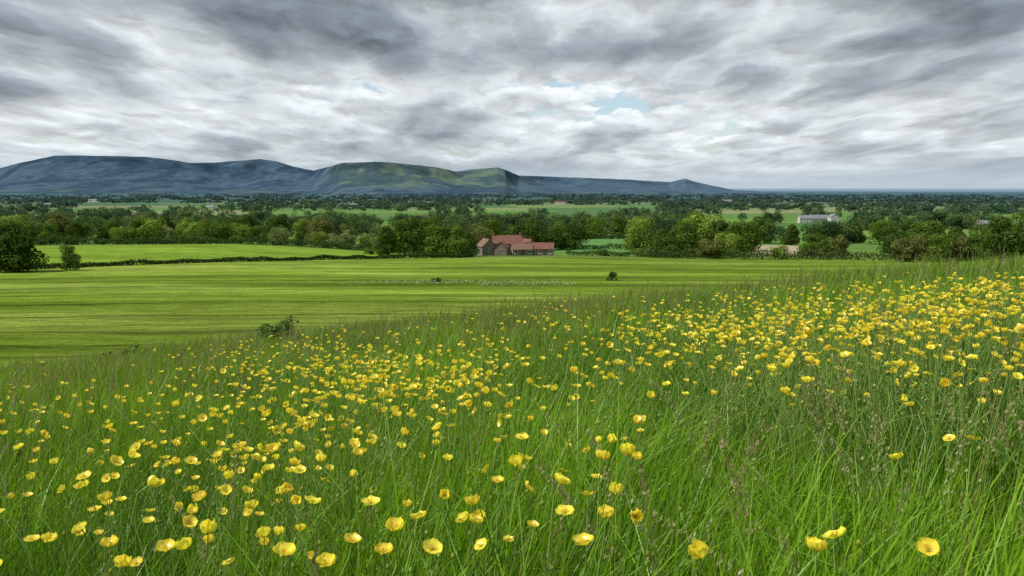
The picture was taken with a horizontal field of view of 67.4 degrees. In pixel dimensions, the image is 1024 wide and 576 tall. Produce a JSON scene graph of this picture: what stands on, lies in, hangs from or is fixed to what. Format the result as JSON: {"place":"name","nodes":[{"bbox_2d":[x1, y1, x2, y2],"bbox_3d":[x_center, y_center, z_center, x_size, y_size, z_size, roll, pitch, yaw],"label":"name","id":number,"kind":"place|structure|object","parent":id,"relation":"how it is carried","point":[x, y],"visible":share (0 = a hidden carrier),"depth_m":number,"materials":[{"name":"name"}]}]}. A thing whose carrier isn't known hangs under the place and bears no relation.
{"place":"outdoors","nodes":[
{"label":"outdoors","id":0,"kind":"place"},
{"bbox_2d":[0,155,759,194],"bbox_3d":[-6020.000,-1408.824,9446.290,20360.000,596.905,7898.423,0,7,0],"label":"hills","id":1,"kind":"structure","parent":0,"point":[72,174],"depth_m":9828.01,"materials":[{"name":"blue"}]},
{"bbox_2d":[0,189,1023,575],"bbox_3d":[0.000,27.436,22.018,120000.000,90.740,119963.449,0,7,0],"label":"ground","id":2,"kind":"structure","parent":0,"point":[60,311],"depth_m":130.80,"materials":[{"name":"plant"}]},
{"bbox_2d":[0,214,32,232],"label":"maple tree","id":3,"kind":"object","parent":2,"relation":"on","point":[18,220],"visible":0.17,"depth_m":292.45,"materials":[{"name":"green plant"}]},
{"bbox_2d":[0,220,49,271],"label":"oak tree","id":4,"kind":"object","parent":2,"relation":"on","point":[21,257],"visible":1,"depth_m":154.19,"materials":[{"name":"green plant"}]},
{"bbox_2d":[18,223,40,241],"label":"oak tree","id":5,"kind":"object","parent":2,"relation":"on","point":[34,233],"visible":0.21,"depth_m":271.28,"materials":[{"name":"green plant"}]},
{"bbox_2d":[27,221,55,236],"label":"oak tree","id":6,"kind":"object","parent":2,"relation":"on","point":[39,227],"visible":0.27,"depth_m":307.69,"materials":[{"name":"green plant"}]},
{"bbox_2d":[37,222,60,244],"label":"ash tree","id":7,"kind":"object","parent":2,"relation":"on","point":[52,231],"visible":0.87,"depth_m":268.84,"materials":[{"name":"green plant"}]},
{"bbox_2d":[45,212,70,240],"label":"beech tree","id":8,"kind":"object","parent":2,"relation":"on","point":[63,223],"visible":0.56,"depth_m":323.60,"materials":[{"name":"green plant"}]},
{"bbox_2d":[59,244,81,269],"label":"ash tree","id":9,"kind":"object","parent":2,"relation":"on","point":[70,259],"visible":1,"depth_m":159.87,"materials":[{"name":"green plant"}]},
{"bbox_2d":[64,220,86,244],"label":"oak tree","id":10,"kind":"object","parent":2,"relation":"on","point":[75,228],"visible":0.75,"depth_m":273.50,"materials":[{"name":"green plant"}]},
{"bbox_2d":[81,222,93,238],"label":"ash tree","id":11,"kind":"object","parent":2,"relation":"on","point":[85,227],"visible":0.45,"depth_m":332.02,"materials":[{"name":"green plant"}]},
{"bbox_2d":[93,227,111,244],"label":"oak tree","id":12,"kind":"object","parent":2,"relation":"on","point":[103,233],"visible":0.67,"depth_m":273.85,"materials":[{"name":"green plant"}]},
{"bbox_2d":[104,219,121,237],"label":"oak tree","id":13,"kind":"object","parent":2,"relation":"on","point":[115,223],"visible":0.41,"depth_m":318.37,"materials":[{"name":"green plant"}]},
{"bbox_2d":[108,226,127,244],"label":"maple tree","id":14,"kind":"object","parent":2,"relation":"on","point":[119,231],"visible":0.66,"depth_m":276.30,"materials":[{"name":"green plant"}]},
{"bbox_2d":[121,342,147,354],"bbox_3d":[-10.921,1.902,22.421,0.792,0.616,0.714,2,8,12],"label":"dock plant","id":15,"kind":"object","parent":2,"relation":"on","point":[137,346],"visible":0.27,"depth_m":22.30,"materials":[{"name":"green plant"}]},
{"bbox_2d":[122,217,148,243],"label":"ash tree","id":16,"kind":"object","parent":2,"relation":"on","point":[132,231],"visible":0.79,"depth_m":278.15,"materials":[{"name":"green plant"}]},
{"bbox_2d":[136,218,165,243],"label":"maple tree","id":17,"kind":"object","parent":2,"relation":"on","point":[153,232],"visible":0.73,"depth_m":279.52,"materials":[{"name":"green plant"}]},
{"bbox_2d":[157,215,176,243],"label":"oak tree","id":18,"kind":"object","parent":2,"relation":"on","point":[169,224],"visible":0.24,"depth_m":301.43,"materials":[{"name":"green plant"}]},
{"bbox_2d":[160,225,177,243],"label":"willow tree","id":19,"kind":"object","parent":2,"relation":"on","point":[171,232],"visible":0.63,"depth_m":280.00,"materials":[{"name":"green plant"}]},
{"bbox_2d":[174,221,201,243],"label":"maple tree","id":20,"kind":"object","parent":2,"relation":"on","point":[186,232],"visible":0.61,"depth_m":286.71,"materials":[{"name":"green plant"}]},
{"bbox_2d":[173,216,202,243],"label":"ash tree","id":21,"kind":"object","parent":2,"relation":"on","point":[187,220],"visible":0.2,"depth_m":305.46,"materials":[{"name":"green plant"}]},
{"bbox_2d":[1,254,381,270],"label":"hedge","id":22,"kind":"object","parent":2,"relation":"on","point":[152,262],"visible":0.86,"depth_m":187.68,"materials":[{"name":"green plant"}]},
{"bbox_2d":[16,233,375,250],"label":"hedge","id":23,"kind":"object","parent":2,"relation":"on","point":[223,241],"visible":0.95,"depth_m":277.49,"materials":[{"name":"green plant"}]},
{"bbox_2d":[192,219,219,243],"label":"ash tree","id":24,"kind":"object","parent":2,"relation":"on","point":[206,227],"visible":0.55,"depth_m":283.79,"materials":[{"name":"green plant"}]},
{"bbox_2d":[207,222,234,243],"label":"ash tree","id":25,"kind":"object","parent":2,"relation":"on","point":[225,229],"visible":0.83,"depth_m":283.58,"materials":[{"name":"green plant"}]},
{"bbox_2d":[219,215,251,239],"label":"oak tree","id":26,"kind":"object","parent":2,"relation":"on","point":[230,220],"visible":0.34,"depth_m":331.92,"materials":[{"name":"green plant"}]},
{"bbox_2d":[229,222,250,242],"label":"maple tree","id":27,"kind":"object","parent":2,"relation":"on","point":[240,230],"visible":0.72,"depth_m":290.36,"materials":[{"name":"green plant"}]},
{"bbox_2d":[239,214,262,227],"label":"oak tree","id":28,"kind":"object","parent":2,"relation":"on","point":[252,221],"visible":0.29,"depth_m":343.15,"materials":[{"name":"green plant"}]},
{"bbox_2d":[246,224,268,244],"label":"ash tree","id":29,"kind":"object","parent":2,"relation":"on","point":[256,231],"visible":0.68,"depth_m":285.77,"materials":[{"name":"green plant"}]},
{"bbox_2d":[256,323,286,346],"bbox_3d":[-6.006,1.237,19.290,0.829,0.723,0.849,3,8,21],"label":"nettle patch","id":30,"kind":"object","parent":2,"relation":"on","point":[276,330],"visible":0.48,"depth_m":19.15,"materials":[{"name":"green plant"}]},
{"bbox_2d":[265,213,292,240],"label":"oak tree","id":31,"kind":"object","parent":2,"relation":"on","point":[279,222],"visible":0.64,"depth_m":324.62,"materials":[{"name":"green plant"}]},
{"bbox_2d":[268,227,291,244],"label":"willow tree","id":32,"kind":"object","parent":2,"relation":"on","point":[284,234],"visible":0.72,"depth_m":292.34,"materials":[{"name":"green plant"}]},
{"bbox_2d":[274,315,298,337],"bbox_3d":[-5.826,1.120,19.825,0.766,0.936,0.712,-4,8,-28],"label":"nettle patch","id":33,"kind":"object","parent":2,"relation":"on","point":[286,322],"visible":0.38,"depth_m":19.70,"materials":[{"name":"green plant"}]},
{"bbox_2d":[292,218,311,239],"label":"maple tree","id":34,"kind":"object","parent":2,"relation":"on","point":[298,226],"visible":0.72,"depth_m":339.09,"materials":[{"name":"green plant"}]},
{"bbox_2d":[310,231,326,247],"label":"maple tree","id":35,"kind":"object","parent":2,"relation":"on","point":[318,236],"visible":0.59,"depth_m":294.23,"materials":[{"name":"green plant"}]},
{"bbox_2d":[304,215,338,240],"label":"beech tree","id":36,"kind":"object","parent":2,"relation":"on","point":[325,226],"visible":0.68,"depth_m":328.20,"materials":[{"name":"green plant"}]},
{"bbox_2d":[321,233,340,247],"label":"willow tree","id":37,"kind":"object","parent":2,"relation":"on","point":[333,238],"visible":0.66,"depth_m":295.57,"materials":[{"name":"green plant"}]},
{"bbox_2d":[338,230,356,248],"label":"willow tree","id":38,"kind":"object","parent":2,"relation":"on","point":[346,238],"visible":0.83,"depth_m":296.68,"materials":[{"name":"green plant"}]},
{"bbox_2d":[338,224,357,241],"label":"beech tree","id":39,"kind":"object","parent":2,"relation":"on","point":[352,230],"visible":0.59,"depth_m":349.28,"materials":[{"name":"green plant"}]},
{"bbox_2d":[356,234,374,249],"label":"ash tree","id":40,"kind":"object","parent":2,"relation":"on","point":[363,240],"visible":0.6,"depth_m":304.58,"materials":[{"name":"green plant"}]},
{"bbox_2d":[374,225,401,253],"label":"oak tree","id":41,"kind":"object","parent":2,"relation":"on","point":[388,244],"visible":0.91,"depth_m":266.61,"materials":[{"name":"green plant"}]},
{"bbox_2d":[391,218,416,253],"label":"ash tree","id":42,"kind":"object","parent":2,"relation":"on","point":[399,229],"visible":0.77,"depth_m":286.59,"materials":[{"name":"green plant"}]},
{"bbox_2d":[239,278,572,287],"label":"cow parsley","id":43,"kind":"object","parent":2,"relation":"on","point":[546,284],"visible":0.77,"depth_m":116.47,"materials":[{"name":"plant"}]},
{"bbox_2d":[402,217,429,253],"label":"oak tree","id":44,"kind":"object","parent":2,"relation":"on","point":[417,234],"visible":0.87,"depth_m":281.92,"materials":[{"name":"green plant"}]},
{"bbox_2d":[379,252,472,258],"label":"hedge","id":45,"kind":"object","parent":2,"relation":"on","point":[422,255],"visible":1,"depth_m":243.30,"materials":[{"name":"green plant"}]},
{"bbox_2d":[410,216,442,252],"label":"ash tree","id":46,"kind":"object","parent":2,"relation":"on","point":[429,221],"visible":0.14,"depth_m":307.80,"materials":[{"name":"green plant"}]},
{"bbox_2d":[423,224,454,255],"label":"ash tree","id":47,"kind":"object","parent":2,"relation":"on","point":[436,243],"visible":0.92,"depth_m":262.02,"materials":[{"name":"green plant"}]},
{"bbox_2d":[432,221,462,254],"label":"oak tree","id":48,"kind":"object","parent":2,"relation":"on","point":[449,228],"visible":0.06,"depth_m":297.51,"materials":[{"name":"green plant"}]},
{"bbox_2d":[444,225,469,256],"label":"ash tree","id":49,"kind":"object","parent":2,"relation":"on","point":[462,243],"visible":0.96,"depth_m":259.88,"materials":[{"name":"green plant"}]},
{"bbox_2d":[463,232,479,255],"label":"oak tree","id":50,"kind":"object","parent":2,"relation":"on","point":[472,241],"visible":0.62,"depth_m":278.75,"materials":[{"name":"green plant"}]},
{"bbox_2d":[468,225,491,250],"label":"beech tree","id":51,"kind":"object","parent":2,"relation":"on","point":[480,236],"visible":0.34,"depth_m":322.07,"materials":[{"name":"green plant"}]},
{"bbox_2d":[477,238,495,255],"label":"brick barn","id":52,"kind":"structure","parent":2,"relation":"on","point":[486,246],"depth_m":286.58,"materials":[{"name":"brown brick"}]},
{"bbox_2d":[483,218,502,237],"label":"ash tree","id":53,"kind":"object","parent":2,"relation":"on","point":[492,228],"visible":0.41,"depth_m":341.62,"materials":[{"name":"green plant"}]},
{"bbox_2d":[494,241,509,255],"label":"brick cottage","id":54,"kind":"structure","parent":2,"relation":"on","point":[501,248],"depth_m":285.70,"materials":[{"name":"brown brick"}]},
{"bbox_2d":[492,232,522,254],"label":"brick farmhouse","id":55,"kind":"object","parent":2,"relation":"on","point":[508,240],"visible":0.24,"depth_m":298.29,"materials":[{"name":"red brick"}]},
{"bbox_2d":[0,250,1023,575],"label":"meadow grass","id":56,"kind":"structure","parent":2,"relation":"on","point":[736,552],"depth_m":2.15,"materials":[{"name":"plant"}]},
{"bbox_2d":[0,266,1023,575],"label":"buttercup flowers","id":57,"kind":"object","parent":2,"relation":"on","point":[946,336],"visible":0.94,"depth_m":2.16,"materials":[{"name":"yellow plant"}]},
{"bbox_2d":[0,193,1023,244],"bbox_3d":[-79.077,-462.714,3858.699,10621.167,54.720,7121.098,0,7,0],"label":"distant trees","id":58,"kind":"object","parent":2,"relation":"on","point":[967,219],"visible":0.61,"depth_m":1283.33,"materials":[{"name":"green plant"}]},
{"bbox_2d":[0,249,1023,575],"bbox_3d":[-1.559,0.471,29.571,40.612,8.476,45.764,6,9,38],"label":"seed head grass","id":59,"kind":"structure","parent":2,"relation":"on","point":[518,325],"depth_m":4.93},
{"bbox_2d":[510,243,532,255],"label":"brick outbuilding","id":60,"kind":"structure","parent":2,"relation":"on","point":[525,249],"depth_m":286.67,"materials":[{"name":"red brick"}]},
{"bbox_2d":[507,218,546,241],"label":"oak tree","id":61,"kind":"object","parent":2,"relation":"on","point":[527,228],"visible":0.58,"depth_m":336.98,"materials":[{"name":"green plant"}]},
{"bbox_2d":[531,242,553,254],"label":"brick stable","id":62,"kind":"structure","parent":2,"relation":"on","point":[541,248],"depth_m":288.24,"materials":[{"name":"red brick"}]},
{"bbox_2d":[540,225,564,249],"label":"oak tree","id":63,"kind":"object","parent":2,"relation":"on","point":[554,237],"visible":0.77,"depth_m":342.99,"materials":[{"name":"green plant"}]},
{"bbox_2d":[560,220,590,249],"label":"oak tree","id":64,"kind":"object","parent":2,"relation":"on","point":[568,236],"visible":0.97,"depth_m":347.60,"materials":[{"name":"green plant"}]},
{"bbox_2d":[542,232,633,238],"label":"hedge","id":65,"kind":"object","parent":2,"relation":"on","point":[618,235],"visible":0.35,"depth_m":463.15,"materials":[{"name":"green plant"}]},
{"bbox_2d":[584,215,608,238],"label":"ash tree","id":66,"kind":"object","parent":2,"relation":"on","point":[595,228],"visible":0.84,"depth_m":467.47,"materials":[{"name":"green plant"}]},
{"bbox_2d":[554,243,652,249],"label":"hedge","id":67,"kind":"object","parent":2,"relation":"on","point":[602,246],"visible":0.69,"depth_m":344.74,"materials":[{"name":"green plant"}]},
{"bbox_2d":[609,216,625,238],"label":"ash tree","id":68,"kind":"object","parent":2,"relation":"on","point":[617,226],"visible":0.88,"depth_m":477.01,"materials":[{"name":"green plant"}]},
{"bbox_2d":[566,248,696,258],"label":"hedge","id":69,"kind":"object","parent":2,"relation":"on","point":[670,253],"visible":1,"depth_m":266.14,"materials":[{"name":"green plant"}]},
{"bbox_2d":[622,216,654,249],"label":"maple tree","id":70,"kind":"object","parent":2,"relation":"on","point":[641,240],"visible":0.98,"depth_m":333.03,"materials":[{"name":"green plant"}]},
{"bbox_2d":[651,228,671,249],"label":"oak tree","id":71,"kind":"object","parent":2,"relation":"on","point":[661,233],"visible":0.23,"depth_m":298.70,"materials":[{"name":"green plant"}]},
{"bbox_2d":[653,235,683,256],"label":"oak tree","id":72,"kind":"object","parent":2,"relation":"on","point":[667,245],"visible":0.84,"depth_m":266.33,"materials":[{"name":"green plant"}]},
{"bbox_2d":[673,218,705,254],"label":"ash tree","id":73,"kind":"object","parent":2,"relation":"on","point":[687,230],"visible":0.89,"depth_m":269.43,"materials":[{"name":"green plant"}]},
{"bbox_2d":[646,247,741,257],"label":"hedge","id":74,"kind":"object","parent":2,"relation":"on","point":[723,250],"visible":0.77,"depth_m":255.83,"materials":[{"name":"green plant"}]},
{"bbox_2d":[685,210,706,246],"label":"ash tree","id":75,"kind":"object","parent":2,"relation":"on","point":[692,215],"visible":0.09,"depth_m":333.99,"materials":[{"name":"green plant"}]},
{"bbox_2d":[678,213,724,252],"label":"tree","id":76,"kind":"object","parent":2,"relation":"on","point":[713,218],"visible":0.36,"depth_m":285.94,"materials":[{"name":"green plant"}]},
{"bbox_2d":[696,238,722,258],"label":"beech tree","id":77,"kind":"object","parent":2,"relation":"on","point":[707,245],"visible":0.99,"depth_m":254.53,"materials":[{"name":"green plant"}]},
{"bbox_2d":[697,220,728,250],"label":"oak tree","id":78,"kind":"object","parent":2,"relation":"on","point":[721,226],"visible":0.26,"depth_m":279.55,"materials":[{"name":"green plant"}]},
{"bbox_2d":[707,232,738,257],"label":"maple tree","id":79,"kind":"object","parent":2,"relation":"on","point":[726,242],"visible":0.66,"depth_m":260.44,"materials":[{"name":"green plant"}]},
{"bbox_2d":[725,221,747,256],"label":"ash tree","id":80,"kind":"object","parent":2,"relation":"on","point":[734,228],"visible":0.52,"depth_m":274.11,"materials":[{"name":"green plant"}]},
{"bbox_2d":[738,220,767,253],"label":"ash tree","id":81,"kind":"object","parent":2,"relation":"on","point":[750,230],"visible":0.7,"depth_m":297.47,"materials":[{"name":"green plant"}]},
{"bbox_2d":[752,216,777,243],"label":"oak tree","id":82,"kind":"object","parent":2,"relation":"on","point":[761,222],"visible":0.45,"depth_m":417.80,"materials":[{"name":"green plant"}]},
{"bbox_2d":[770,245,788,258],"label":"maple tree","id":83,"kind":"object","parent":2,"relation":"on","point":[780,249],"visible":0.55,"depth_m":257.50,"materials":[{"name":"green plant"}]},
{"bbox_2d":[780,224,800,244],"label":"oak tree","id":84,"kind":"object","parent":2,"relation":"on","point":[792,235],"visible":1,"depth_m":398.31,"materials":[{"name":"green plant"}]},
{"bbox_2d":[797,214,812,222],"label":"white farmhouse","id":85,"kind":"object","parent":2,"relation":"on","point":[804,218],"visible":0.95,"depth_m":794.46,"materials":[{"name":"paint"}]},
{"bbox_2d":[796,232,824,258],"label":"ash tree","id":86,"kind":"object","parent":2,"relation":"on","point":[816,244],"visible":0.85,"depth_m":260.91,"materials":[{"name":"green plant"}]},
{"bbox_2d":[812,215,827,222],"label":"white barn","id":87,"kind":"structure","parent":2,"relation":"on","point":[816,218],"depth_m":803.26,"materials":[{"name":"stone"}]},
{"bbox_2d":[820,236,835,255],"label":"ash tree","id":88,"kind":"object","parent":2,"relation":"on","point":[826,242],"visible":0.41,"depth_m":271.67,"materials":[{"name":"green plant"}]},
{"bbox_2d":[825,233,850,258],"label":"beech tree","id":89,"kind":"object","parent":2,"relation":"on","point":[838,243],"visible":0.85,"depth_m":260.87,"materials":[{"name":"green plant"}]},
{"bbox_2d":[742,246,967,261],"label":"hedge","id":90,"kind":"object","parent":2,"relation":"on","point":[829,254],"visible":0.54,"depth_m":247.07,"materials":[{"name":"green plant"}]},
{"bbox_2d":[850,221,865,242],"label":"oak tree","id":91,"kind":"object","parent":2,"relation":"on","point":[860,238],"visible":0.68,"depth_m":417.08,"materials":[{"name":"green plant"}]},
{"bbox_2d":[866,219,896,244],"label":"ash tree","id":92,"kind":"object","parent":2,"relation":"on","point":[877,227],"visible":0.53,"depth_m":396.68,"materials":[{"name":"green plant"}]},
{"bbox_2d":[876,225,907,253],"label":"oak tree","id":93,"kind":"object","parent":2,"relation":"on","point":[893,234],"visible":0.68,"depth_m":299.52,"materials":[{"name":"green plant"}]},
{"bbox_2d":[889,237,918,261],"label":"beech tree","id":94,"kind":"object","parent":2,"relation":"on","point":[900,246],"visible":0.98,"depth_m":236.57,"materials":[{"name":"green plant"}]},
{"bbox_2d":[899,220,920,239],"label":"oak tree","id":95,"kind":"object","parent":2,"relation":"on","point":[906,227],"visible":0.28,"depth_m":328.03,"materials":[{"name":"green plant"}]},
{"bbox_2d":[903,233,933,261],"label":"beech tree","id":96,"kind":"object","parent":2,"relation":"on","point":[921,250],"visible":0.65,"depth_m":238.07,"materials":[{"name":"green plant"}]},
{"bbox_2d":[908,219,947,254],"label":"ash tree","id":97,"kind":"object","parent":2,"relation":"on","point":[934,230],"visible":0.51,"depth_m":308.18,"materials":[{"name":"green plant"}]},
{"bbox_2d":[922,234,955,261],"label":"ash tree","id":98,"kind":"object","parent":2,"relation":"on","point":[935,244],"visible":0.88,"depth_m":234.07,"materials":[{"name":"green plant"}]},
{"bbox_2d":[932,212,947,239],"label":"conifer tree","id":99,"kind":"object","parent":2,"relation":"on","point":[939,216],"visible":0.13,"depth_m":377.61,"materials":[{"name":"green plant"}]},
{"bbox_2d":[945,226,967,251],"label":"oak tree","id":100,"kind":"object","parent":2,"relation":"on","point":[954,232],"visible":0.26,"depth_m":298.62,"materials":[{"name":"green plant"}]},
{"bbox_2d":[946,234,971,260],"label":"beech tree","id":101,"kind":"object","parent":2,"relation":"on","point":[961,241],"visible":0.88,"depth_m":236.87,"materials":[{"name":"green plant"}]},
{"bbox_2d":[959,233,986,260],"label":"ash tree","id":102,"kind":"object","parent":2,"relation":"on","point":[972,249],"visible":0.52,"depth_m":235.48,"materials":[{"name":"green plant"}]},
{"bbox_2d":[966,224,991,237],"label":"ash tree","id":103,"kind":"object","parent":2,"relation":"on","point":[977,232],"visible":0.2,"depth_m":289.05,"materials":[{"name":"green plant"}]},
{"bbox_2d":[969,233,1011,260],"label":"oak tree","id":104,"kind":"object","parent":2,"relation":"on","point":[971,244],"visible":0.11,"depth_m":234.48,"materials":[{"name":"green plant"}]},
{"bbox_2d":[976,216,1023,261],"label":"oak tree","id":105,"kind":"object","parent":2,"relation":"on","point":[1003,233],"visible":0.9,"depth_m":203.75,"materials":[{"name":"green plant"}]},
{"bbox_2d":[997,211,1023,258],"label":"ash tree","id":106,"kind":"object","parent":2,"relation":"on","point":[1019,218],"visible":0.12,"depth_m":212.48,"materials":[{"name":"green plant"}]},
{"bbox_2d":[0,0,1023,188],"label":"sky","id":107,"kind":"structure","parent":0,"point":[729,94],"materials":[{"name":"grey"}]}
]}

